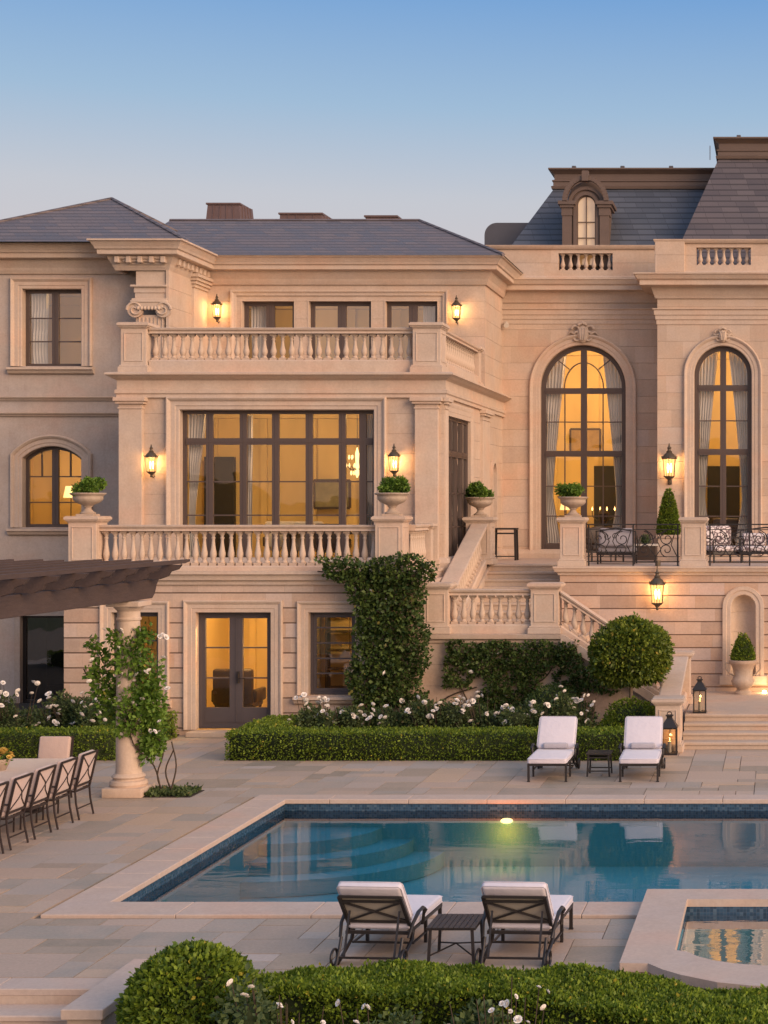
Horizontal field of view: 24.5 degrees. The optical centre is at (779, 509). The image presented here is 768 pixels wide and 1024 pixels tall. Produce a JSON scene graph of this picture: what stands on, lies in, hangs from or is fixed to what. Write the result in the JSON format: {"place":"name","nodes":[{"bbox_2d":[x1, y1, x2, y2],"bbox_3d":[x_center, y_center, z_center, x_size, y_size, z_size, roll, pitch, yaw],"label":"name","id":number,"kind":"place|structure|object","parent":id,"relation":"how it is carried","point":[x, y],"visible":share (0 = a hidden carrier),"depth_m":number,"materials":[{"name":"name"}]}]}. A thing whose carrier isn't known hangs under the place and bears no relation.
{"place":"outdoors","nodes":[
{"label":"outdoors","id":0,"kind":"place"},
{"bbox_2d":[11,703,178,758],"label":"garden bed","id":1,"kind":"object","parent":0,"point":[24,705],"visible":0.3,"depth_m":40.78,"materials":[{"name":"plant"}]},
{"bbox_2d":[0,680,50,729],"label":"rose bush","id":2,"kind":"object","parent":1,"relation":"on","point":[9,717],"visible":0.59,"depth_m":33.84,"materials":[{"name":"green plant"}]},
{"bbox_2d":[34,688,112,727],"bbox_3d":[-14.120,4.259,34.144,1.952,1.299,0.943,0,0,0],"label":"rose bush","id":3,"kind":"object","parent":1,"relation":"on","point":[63,713],"visible":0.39,"depth_m":34.02,"materials":[{"name":"green plant"}]},
{"bbox_2d":[0,710,178,760],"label":"hedge","id":4,"kind":"object","parent":1,"relation":"on","point":[23,742],"visible":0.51,"depth_m":32.20,"materials":[{"name":"green plant"}]},
{"bbox_2d":[75,697,114,726],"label":"rose bush","id":5,"kind":"object","parent":1,"relation":"on","point":[88,713],"visible":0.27,"depth_m":33.34,"materials":[{"name":"green plant"}]},
{"bbox_2d":[287,692,340,730],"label":"rose bush","id":6,"kind":"object","parent":1,"relation":"on","point":[315,716],"visible":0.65,"depth_m":34.00,"materials":[{"name":"green plant"}]},
{"bbox_2d":[325,703,376,730],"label":"rose bush","id":7,"kind":"object","parent":1,"relation":"on","point":[350,717],"visible":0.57,"depth_m":34.13,"materials":[{"name":"green plant"}]},
{"bbox_2d":[368,702,413,730],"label":"rose bush","id":8,"kind":"object","parent":1,"relation":"on","point":[386,716],"visible":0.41,"depth_m":34.12,"materials":[{"name":"green plant"}]},
{"bbox_2d":[224,713,624,760],"bbox_3d":[-6.670,4.511,33.506,8.048,0.701,2.918,0,0,0],"label":"hedge","id":9,"kind":"object","parent":1,"relation":"on","point":[273,737],"visible":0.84,"depth_m":32.20,"materials":[{"name":"green plant"}]},
{"bbox_2d":[399,695,471,730],"bbox_3d":[-6.980,4.304,34.051,1.497,1.221,0.845,0,0,0],"label":"rose bush","id":10,"kind":"object","parent":1,"relation":"on","point":[450,714],"visible":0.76,"depth_m":33.86,"materials":[{"name":"green plant"}]},
{"bbox_2d":[458,691,510,730],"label":"rose bush","id":11,"kind":"object","parent":1,"relation":"on","point":[480,719],"visible":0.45,"depth_m":34.00,"materials":[{"name":"green plant"}]},
{"bbox_2d":[495,700,554,729],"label":"rose bush","id":12,"kind":"object","parent":1,"relation":"on","point":[529,714],"visible":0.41,"depth_m":33.70,"materials":[{"name":"green plant"}]},
{"bbox_2d":[525,681,598,726],"bbox_3d":[-4.568,4.196,35.097,1.568,1.215,0.949,0,0,0],"label":"rose bush","id":13,"kind":"object","parent":1,"relation":"on","point":[545,694],"visible":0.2,"depth_m":34.96,"materials":[{"name":"green plant"}]},
{"bbox_2d":[548,685,602,730],"bbox_3d":[-4.136,4.218,33.945,1.228,1.394,0.875,0,0,0],"label":"rose bush","id":14,"kind":"object","parent":1,"relation":"on","point":[562,705],"visible":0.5,"depth_m":33.82,"materials":[{"name":"green plant"}]},
{"bbox_2d":[596,695,654,727],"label":"round shrub","id":15,"kind":"object","parent":1,"relation":"on","point":[622,711],"visible":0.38,"depth_m":34.10,"materials":[{"name":"green plant"}]},
{"bbox_2d":[0,675,767,978],"bbox_3d":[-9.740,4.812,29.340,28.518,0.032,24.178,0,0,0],"label":"paving","id":16,"kind":"structure","parent":0,"point":[46,870],"depth_m":24.33,"materials":[{"name":"beige stone"}]},
{"bbox_2d":[0,781,8,853],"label":"dining chair","id":17,"kind":"object","parent":16,"relation":"on","point":[3,788],"visible":1,"depth_m":23.45,"materials":[{"name":"brown metal"}]},
{"bbox_2d":[1,772,33,849],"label":"dining chair","id":18,"kind":"object","parent":16,"relation":"on","point":[17,795],"visible":0.98,"depth_m":23.90,"materials":[{"name":"beige fabric"}]},
{"bbox_2d":[0,764,56,839],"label":"dining chair","id":19,"kind":"object","parent":16,"relation":"on","point":[41,785],"visible":0.81,"depth_m":24.69,"materials":[{"name":"beige fabric"}]},
{"bbox_2d":[0,758,65,812],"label":"dining table","id":20,"kind":"object","parent":16,"relation":"on","point":[17,766],"visible":0.24,"depth_m":26.63,"materials":[{"name":"stone"}]},
{"bbox_2d":[19,757,77,829],"bbox_3d":[-11.098,4.292,25.510,0.656,1.023,0.585,0,0,0],"label":"dining chair","id":21,"kind":"object","parent":16,"relation":"on","point":[64,776],"visible":0.73,"depth_m":25.45,"materials":[{"name":"beige fabric"}]},
{"bbox_2d":[37,736,73,802],"bbox_3d":[-12.100,4.292,27.802,0.585,1.023,0.656,0,0,0],"label":"dining chair","id":22,"kind":"object","parent":16,"relation":"on","point":[54,746],"visible":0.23,"depth_m":27.99,"materials":[{"name":"beige fabric"}]},
{"bbox_2d":[42,750,98,819],"bbox_3d":[-11.098,4.292,26.280,0.656,1.023,0.585,0,0,0],"label":"dining chair","id":23,"kind":"object","parent":16,"relation":"on","point":[85,768],"visible":0.69,"depth_m":26.21,"materials":[{"name":"beige fabric"}]},
{"bbox_2d":[0,559,189,797],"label":"pergola","id":24,"kind":"object","parent":16,"relation":"on","point":[123,588],"visible":0.96,"depth_m":27.26,"materials":[{"name":"stone"}]},
{"bbox_2d":[80,621,176,788],"bbox_3d":[-10.959,3.333,28.223,1.680,2.945,0.790,0,0,11],"label":"climbing rose","id":25,"kind":"object","parent":24,"relation":"attached to","point":[146,708],"visible":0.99,"depth_m":28.13,"materials":[{"name":"green plant"}]},
{"bbox_2d":[142,790,203,797],"bbox_3d":[-10.350,4.806,28.400,1.000,0.028,0.700,0,0,0],"label":"soil patch","id":26,"kind":"object","parent":16,"relation":"on","point":[193,794],"visible":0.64,"depth_m":28.10,"materials":[{"name":"brown soil"}]},
{"bbox_2d":[144,782,202,796],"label":"ground cover","id":27,"kind":"object","parent":26,"relation":"on","point":[178,791],"visible":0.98,"depth_m":28.20,"materials":[{"name":"green plant"}]},
{"bbox_2d":[0,135,767,736],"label":"mansion","id":28,"kind":"structure","parent":16,"relation":"on","point":[624,309],"depth_m":43.23,"materials":[{"name":"beige stone"}]},
{"bbox_2d":[23,616,63,701],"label":"window","id":29,"kind":"structure","parent":28,"relation":"in","point":[24,617],"depth_m":41.75,"materials":[{"name":"metal"}]},
{"bbox_2d":[26,290,80,365],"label":"window","id":30,"kind":"structure","parent":28,"relation":"in","point":[40,298],"depth_m":41.83,"materials":[{"name":"brown metal"}]},
{"bbox_2d":[26,446,80,526],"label":"window","id":31,"kind":"structure","parent":28,"relation":"in","point":[55,476],"depth_m":41.80,"materials":[{"name":"brown metal"}]},
{"bbox_2d":[143,444,158,477],"bbox_3d":[-14.260,-1.100,38.132,0.300,0.775,0.396,0,0,0],"label":"wall lantern","id":32,"kind":"object","parent":28,"relation":"attached to","point":[150,454],"depth_m":38.05,"materials":[{"name":"brown metal"}]},
{"bbox_2d":[199,612,270,728],"bbox_3d":[-11.650,3.430,35.980,1.600,2.500,0.181,0,0,0],"label":"double door","id":33,"kind":"structure","parent":28,"relation":"in","point":[236,715],"depth_m":35.99,"materials":[{"name":"metal"}]},
{"bbox_2d":[211,669,265,706],"bbox_3d":[-11.980,4.113,37.161,1.001,1.274,0.858,0,0,0],"label":"armchair","id":34,"kind":"object","parent":28,"relation":"in","point":[220,694],"visible":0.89,"depth_m":36.73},
{"bbox_2d":[63,516,436,570],"bbox_3d":[-11.505,0.725,36.925,7.440,1.190,2.500,0,0,0],"label":"balustrade","id":35,"kind":"object","parent":28,"relation":"on","point":[88,537],"visible":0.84,"depth_m":35.98,"materials":[{"name":"stone"}]},
{"bbox_2d":[69,493,106,515],"bbox_3d":[-14.850,-0.119,36.050,0.744,0.498,0.744,0,0,0],"label":"urn","id":36,"kind":"object","parent":35,"relation":"on","point":[87,501],"visible":1,"depth_m":35.86,"materials":[{"name":"stone"}]},
{"bbox_2d":[71,475,106,496],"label":"urn plant","id":37,"kind":"object","parent":36,"relation":"in","point":[87,484],"visible":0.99,"depth_m":35.83,"materials":[{"name":"green plant"}]},
{"bbox_2d":[374,493,409,515],"bbox_3d":[-8.320,-0.119,36.050,0.744,0.498,0.744,0,0,0],"label":"urn","id":38,"kind":"object","parent":35,"relation":"on","point":[391,501],"visible":0.99,"depth_m":35.86,"materials":[{"name":"stone"}]},
{"bbox_2d":[377,475,410,492],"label":"urn plant","id":39,"kind":"object","parent":38,"relation":"in","point":[391,484],"visible":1,"depth_m":35.87,"materials":[{"name":"green plant"}]},
{"bbox_2d":[244,302,293,359],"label":"french window","id":40,"kind":"structure","parent":28,"relation":"in","point":[262,313],"depth_m":43.80,"materials":[{"name":"brown metal"}]},
{"bbox_2d":[183,410,373,556],"bbox_3d":[-11.470,-0.540,38.612,4.420,3.480,0.285,0,0,0],"label":"french window","id":41,"kind":"structure","parent":28,"relation":"in","point":[199,420],"depth_m":38.49,"materials":[{"name":"brown metal"}]},
{"bbox_2d":[116,322,484,384],"bbox_3d":[-11.350,-3.700,40.760,7.450,1.140,5.230,0,0,0],"label":"balustrade","id":42,"kind":"object","parent":28,"relation":"on","point":[438,347],"visible":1,"depth_m":38.34,"materials":[{"name":"stone"}]},
{"bbox_2d":[313,479,350,508],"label":"picture","id":43,"kind":"object","parent":28,"relation":"attached to","point":[325,495],"visible":0.81,"depth_m":42.37,"materials":[{"name":"fabric"}]},
{"bbox_2d":[313,524,350,556],"bbox_3d":[-10.550,0.810,39.570,0.770,0.980,0.660,0,0,0],"label":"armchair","id":44,"kind":"object","parent":28,"relation":"in","point":[325,541],"visible":0.34,"depth_m":39.24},
{"bbox_2d":[310,612,354,693],"bbox_3d":[-9.550,3.060,36.005,1.000,1.760,0.090,0,0,0],"label":"window","id":45,"kind":"structure","parent":28,"relation":"in","point":[313,615],"depth_m":35.98,"materials":[{"name":"metal"}]},
{"bbox_2d":[325,617,351,687],"bbox_3d":[-9.500,3.390,37.900,1.440,2.700,0.320,0,0,0],"label":"bookcase","id":46,"kind":"object","parent":28,"relation":"in","point":[328,650],"visible":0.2,"depth_m":37.80,"materials":[{"name":"brown wood"}]},
{"bbox_2d":[311,302,370,359],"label":"french window","id":47,"kind":"structure","parent":28,"relation":"in","point":[342,306],"depth_m":43.78,"materials":[{"name":"brown metal"}]},
{"bbox_2d":[314,550,439,719],"bbox_3d":[-8.486,2.827,35.446,2.630,3.956,0.673,0,0,0],"label":"wall creeper","id":48,"kind":"object","parent":28,"relation":"attached to","point":[393,659],"depth_m":35.33,"materials":[{"name":"green plant"}]},
{"bbox_2d":[387,302,436,359],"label":"french window","id":49,"kind":"structure","parent":28,"relation":"in","point":[429,308],"depth_m":43.80,"materials":[{"name":"brown metal"}]},
{"bbox_2d":[449,417,467,555],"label":"french window","id":50,"kind":"structure","parent":28,"relation":"in","point":[458,429],"depth_m":40.50,"materials":[{"name":"brown metal"}]},
{"bbox_2d":[541,346,625,548],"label":"arched window","id":51,"kind":"structure","parent":28,"relation":"in","point":[552,389],"depth_m":46.61,"materials":[{"name":"brown metal"}]},
{"bbox_2d":[569,428,600,450],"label":"picture","id":52,"kind":"object","parent":28,"relation":"attached to","point":[593,439],"visible":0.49,"depth_m":50.89,"materials":[{"name":"fabric"}]},
{"bbox_2d":[661,443,676,484],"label":"wall lantern","id":53,"kind":"object","parent":28,"relation":"attached to","point":[669,455],"depth_m":44.69,"materials":[{"name":"brown metal"}]},
{"bbox_2d":[694,346,751,554],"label":"arched window","id":54,"kind":"structure","parent":28,"relation":"in","point":[705,370],"depth_m":45.20,"materials":[{"name":"brown metal"}]},
{"bbox_2d":[712,518,738,555],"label":"armchair","id":55,"kind":"object","parent":28,"relation":"in","point":[728,520],"visible":0.12,"depth_m":46.00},
{"bbox_2d":[0,795,767,995],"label":"pool coping","id":56,"kind":"object","parent":16,"relation":"on","point":[103,899],"visible":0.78,"depth_m":21.07,"materials":[{"name":"stone"}]},
{"bbox_2d":[329,881,442,965],"bbox_3d":[-4.279,4.367,18.463,0.859,0.887,1.749,0,0,4],"label":"sun lounger","id":57,"kind":"object","parent":16,"relation":"on","point":[367,906],"visible":0.91,"depth_m":17.91,"materials":[{"name":"fabric"}]},
{"bbox_2d":[121,803,767,902],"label":"swimming pool","id":58,"kind":"structure","parent":16,"relation":"in","point":[456,853],"depth_m":27.77,"materials":[{"name":"liquid"}]},
{"bbox_2d":[426,914,482,964],"bbox_3d":[-3.470,4.601,18.000,0.520,0.401,0.620,0,0,0],"label":"side table","id":59,"kind":"object","parent":16,"relation":"on","point":[441,922],"visible":0.9,"depth_m":17.89,"materials":[{"name":"metal"}]},
{"bbox_2d":[466,564,559,622],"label":"staircase","id":60,"kind":"structure","parent":16,"relation":"on","point":[508,576],"depth_m":40.20,"materials":[{"name":"stone"}]},
{"bbox_2d":[441,517,497,622],"bbox_3d":[-7.295,1.435,39.013,0.760,2.530,4.525,0,0,0],"label":"balustrade","id":61,"kind":"object","parent":60,"relation":"on","point":[473,557],"visible":0.71,"depth_m":39.54,"materials":[{"name":"stone"}]},
{"bbox_2d":[465,497,494,516],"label":"urn","id":62,"kind":"object","parent":61,"relation":"on","point":[480,504],"visible":1,"depth_m":40.72,"materials":[{"name":"stone"}]},
{"bbox_2d":[465,480,493,500],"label":"urn plant","id":63,"kind":"object","parent":62,"relation":"in","point":[476,489],"visible":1,"depth_m":40.68,"materials":[{"name":"green plant"}]},
{"bbox_2d":[475,881,573,966],"bbox_3d":[-2.766,4.367,18.462,0.859,0.887,1.749,0,0,3],"label":"sun lounger","id":64,"kind":"object","parent":16,"relation":"on","point":[521,905],"visible":0.96,"depth_m":17.88,"materials":[{"name":"metal"}]},
{"bbox_2d":[419,576,659,724],"bbox_3d":[-5.155,3.200,37.880,5.530,3.400,3.840,0,0,0],"label":"landing","id":65,"kind":"object","parent":16,"relation":"on","point":[432,679],"visible":0.19,"depth_m":36.10,"materials":[{"name":"stone"}]},
{"bbox_2d":[420,582,564,633],"bbox_3d":[-6.210,2.115,36.350,3.050,1.090,0.690,0,0,0],"label":"balustrade","id":66,"kind":"object","parent":65,"relation":"on","point":[543,613],"visible":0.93,"depth_m":36.15,"materials":[{"name":"stone"}]},
{"bbox_2d":[440,639,621,716],"bbox_3d":[-5.487,3.763,35.936,4.255,2.090,0.423,0,0,0],"label":"wall creeper","id":67,"kind":"object","parent":65,"relation":"attached to","point":[503,668],"depth_m":35.91,"materials":[{"name":"green plant"}]},
{"bbox_2d":[560,591,662,694],"bbox_3d":[-3.585,2.965,36.280,2.270,2.430,0.360,0,0,0],"label":"balustrade","id":68,"kind":"object","parent":65,"relation":"on","point":[572,633],"visible":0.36,"depth_m":36.21,"materials":[{"name":"stone"}]},
{"bbox_2d":[527,716,580,781],"bbox_3d":[-4.110,4.319,30.459,0.859,0.984,1.749,0,0,0],"label":"sun lounger","id":69,"kind":"object","parent":16,"relation":"on","point":[557,745],"visible":1,"depth_m":30.78,"materials":[{"name":"fabric"}]},
{"bbox_2d":[586,750,612,776],"bbox_3d":[-3.270,4.591,30.450,0.440,0.421,0.480,0,0,0],"label":"side table","id":70,"kind":"object","parent":16,"relation":"on","point":[600,753],"visible":1,"depth_m":30.25,"materials":[{"name":"metal"}]},
{"bbox_2d":[618,716,665,781],"bbox_3d":[-2.507,4.319,30.459,0.859,0.984,1.749,0,0,-1],"label":"sun lounger","id":71,"kind":"object","parent":16,"relation":"on","point":[643,736],"visible":1,"depth_m":30.79,"materials":[{"name":"fabric"}]},
{"bbox_2d":[553,565,767,704],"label":"retaining wall","id":72,"kind":"structure","parent":16,"relation":"on","point":[706,614],"depth_m":39.30,"materials":[{"name":"stone"}]},
{"bbox_2d":[556,517,588,565],"bbox_3d":[-4.885,0.745,39.600,0.690,1.150,0.690,0,0,0],"label":"pedestal","id":73,"kind":"object","parent":72,"relation":"on","point":[572,541],"visible":1,"depth_m":39.33,"materials":[{"name":"stone"}]},
{"bbox_2d":[558,497,587,516],"bbox_3d":[-4.880,-0.071,39.620,0.720,0.482,0.720,0,0,0],"label":"urn","id":74,"kind":"object","parent":73,"relation":"on","point":[572,504],"visible":0.98,"depth_m":39.44,"materials":[{"name":"stone"}]},
{"bbox_2d":[554,481,584,496],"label":"urn plant","id":75,"kind":"object","parent":74,"relation":"in","point":[574,489],"visible":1,"depth_m":39.53,"materials":[{"name":"green plant"}]},
{"bbox_2d":[497,558,767,565],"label":"terrace","id":76,"kind":"structure","parent":72,"relation":"on","point":[530,561],"depth_m":42.34,"materials":[{"name":"stone"}]},
{"bbox_2d":[495,528,518,559],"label":"side table","id":77,"kind":"object","parent":76,"relation":"on","point":[516,551],"visible":0.71,"depth_m":44.03,"materials":[{"name":"metal"}]},
{"bbox_2d":[585,526,623,560],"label":"terrace sofa","id":78,"kind":"object","parent":76,"relation":"on","point":[592,544],"visible":0.36,"depth_m":43.47,"materials":[{"name":"metal"}]},
{"bbox_2d":[596,527,638,563],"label":"terrace sofa","id":79,"kind":"object","parent":76,"relation":"on","point":[610,548],"visible":0.59,"depth_m":40.94,"materials":[{"name":"fabric"}]},
{"bbox_2d":[634,544,658,562],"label":"coffee table","id":80,"kind":"object","parent":76,"relation":"on","point":[653,549],"visible":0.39,"depth_m":42.14,"materials":[{"name":"metal"}]},
{"bbox_2d":[656,534,680,560],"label":"square planter","id":81,"kind":"object","parent":76,"relation":"on","point":[667,540],"visible":0.63,"depth_m":43.13,"materials":[{"name":"stone"}]},
{"bbox_2d":[654,488,680,534],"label":"cone topiary","id":82,"kind":"object","parent":81,"relation":"on","point":[668,512],"visible":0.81,"depth_m":43.24,"materials":[{"name":"green plant"}]},
{"bbox_2d":[706,526,744,562],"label":"terrace sofa","id":83,"kind":"object","parent":76,"relation":"on","point":[730,548],"visible":0.66,"depth_m":42.28,"materials":[{"name":"fabric"}]},
{"bbox_2d":[739,527,767,562],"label":"terrace sofa","id":84,"kind":"object","parent":76,"relation":"on","point":[752,543],"visible":0.77,"depth_m":42.40,"materials":[{"name":"fabric"}]},
{"bbox_2d":[586,524,679,565],"bbox_3d":[-3.460,0.823,39.600,2.200,0.995,0.045,0,0,0],"label":"iron railing","id":85,"kind":"object","parent":72,"relation":"on","point":[632,554],"visible":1,"depth_m":39.59,"materials":[{"name":"black metal"}]},
{"bbox_2d":[649,560,665,609],"bbox_3d":[-2.855,1.753,39.091,0.395,1.150,0.500,0,0,0],"label":"wall lantern","id":86,"kind":"object","parent":72,"relation":"attached to","point":[656,580],"depth_m":39.00,"materials":[{"name":"brown metal"}]},
{"bbox_2d":[678,517,708,565],"bbox_3d":[-2.030,0.745,39.600,0.690,1.150,0.690,0,0,0],"label":"pedestal","id":87,"kind":"object","parent":72,"relation":"on","point":[693,541],"visible":1,"depth_m":39.33,"materials":[{"name":"stone"}]},
{"bbox_2d":[708,524,767,565],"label":"iron railing","id":88,"kind":"object","parent":72,"relation":"on","point":[729,556],"visible":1,"depth_m":39.59,"materials":[{"name":"black metal"}]},
{"bbox_2d":[662,711,677,754],"bbox_3d":[-2.170,4.377,33.000,0.336,0.845,0.336,0,0,0],"label":"floor lantern","id":89,"kind":"object","parent":16,"relation":"on","point":[669,722],"visible":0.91,"depth_m":32.90,"materials":[{"name":"metal"}]},
{"bbox_2d":[651,650,694,752],"bbox_3d":[-2.220,3.955,35.225,0.650,1.690,4.100,0,0,0],"label":"balustrade","id":90,"kind":"object","parent":16,"relation":"on","point":[675,696],"visible":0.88,"depth_m":34.26,"materials":[{"name":"stone"}]},
{"bbox_2d":[619,889,767,989],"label":"spa","id":91,"kind":"object","parent":16,"relation":"in","point":[653,943],"visible":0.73,"depth_m":18.36,"materials":[{"name":"stone"}]},
{"bbox_2d":[679,914,767,965],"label":"spa water","id":92,"kind":"structure","parent":91,"relation":"in","point":[737,938],"depth_m":19.10,"materials":[{"name":"blue liquid"}]},
{"bbox_2d":[683,691,767,748],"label":"garden steps","id":93,"kind":"structure","parent":16,"relation":"on","point":[729,720],"depth_m":34.63,"materials":[{"name":"stone"}]},
{"bbox_2d":[692,676,706,712],"bbox_3d":[-1.680,3.858,35.150,0.304,0.765,0.304,0,0,0],"label":"floor lantern","id":94,"kind":"object","parent":93,"relation":"on","point":[699,686],"visible":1,"depth_m":35.03,"materials":[{"name":"metal"}]},
{"bbox_2d":[725,659,760,694],"bbox_3d":[-0.850,3.845,38.720,0.657,0.790,0.657,0,0,39],"label":"footed vase","id":95,"kind":"object","parent":93,"relation":"on","point":[743,681],"visible":0.94,"depth_m":38.53,"materials":[{"name":"stone"}]},
{"bbox_2d":[729,632,755,660],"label":"cone topiary","id":96,"kind":"object","parent":95,"relation":"on","point":[742,649],"visible":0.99,"depth_m":38.58,"materials":[{"name":"green plant"}]},
{"bbox_2d":[0,0,767,244],"label":"sky","id":97,"kind":"structure","parent":0,"point":[454,116],"materials":[{"name":"blue"}]},
{"bbox_2d":[585,611,675,700],"bbox_3d":[-3.074,3.437,34.611,1.861,2.728,1.846,0,0,0],"label":"standard tree","id":98,"kind":"object","parent":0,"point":[631,652],"visible":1,"depth_m":34.12,"materials":[{"name":"green plant"}]},
{"label":"lower ground","id":99,"kind":"structure","parent":0,"visible":0},
{"bbox_2d":[0,1004,67,1023],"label":"garden steps","id":100,"kind":"structure","parent":99,"relation":"on","point":[30,1013],"depth_m":16.48,"materials":[{"name":"stone"}]},
{"bbox_2d":[0,996,79,1003],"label":"terrace edge","id":101,"kind":"object","parent":99,"relation":"on","point":[36,999],"depth_m":16.84,"materials":[{"name":"stone"}]},
{"bbox_2d":[61,959,147,1023],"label":"wall","id":102,"kind":"structure","parent":99,"relation":"on","point":[96,1004],"depth_m":16.10,"materials":[{"name":"stone"}]},
{"bbox_2d":[113,937,264,1023],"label":"ball shrub","id":103,"kind":"object","parent":99,"relation":"on","point":[185,981],"visible":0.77,"depth_m":15.37,"materials":[{"name":"green plant"}]},
{"bbox_2d":[209,962,325,1023],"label":"rose bush","id":104,"kind":"object","parent":99,"relation":"on","point":[248,1012],"visible":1,"depth_m":14.94,"materials":[{"name":"green plant"}]},
{"bbox_2d":[335,999,422,1023],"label":"rose bush","id":105,"kind":"object","parent":99,"relation":"on","point":[396,1020],"visible":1,"depth_m":15.07,"materials":[{"name":"green plant"}]},
{"bbox_2d":[443,977,549,1023],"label":"rose bush","id":106,"kind":"object","parent":99,"relation":"on","point":[489,1015],"visible":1,"depth_m":14.98,"materials":[{"name":"green plant"}]},
{"bbox_2d":[245,958,767,1023],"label":"hedge","id":107,"kind":"object","parent":99,"relation":"on","point":[587,994],"visible":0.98,"depth_m":15.56,"materials":[{"name":"green plant"}]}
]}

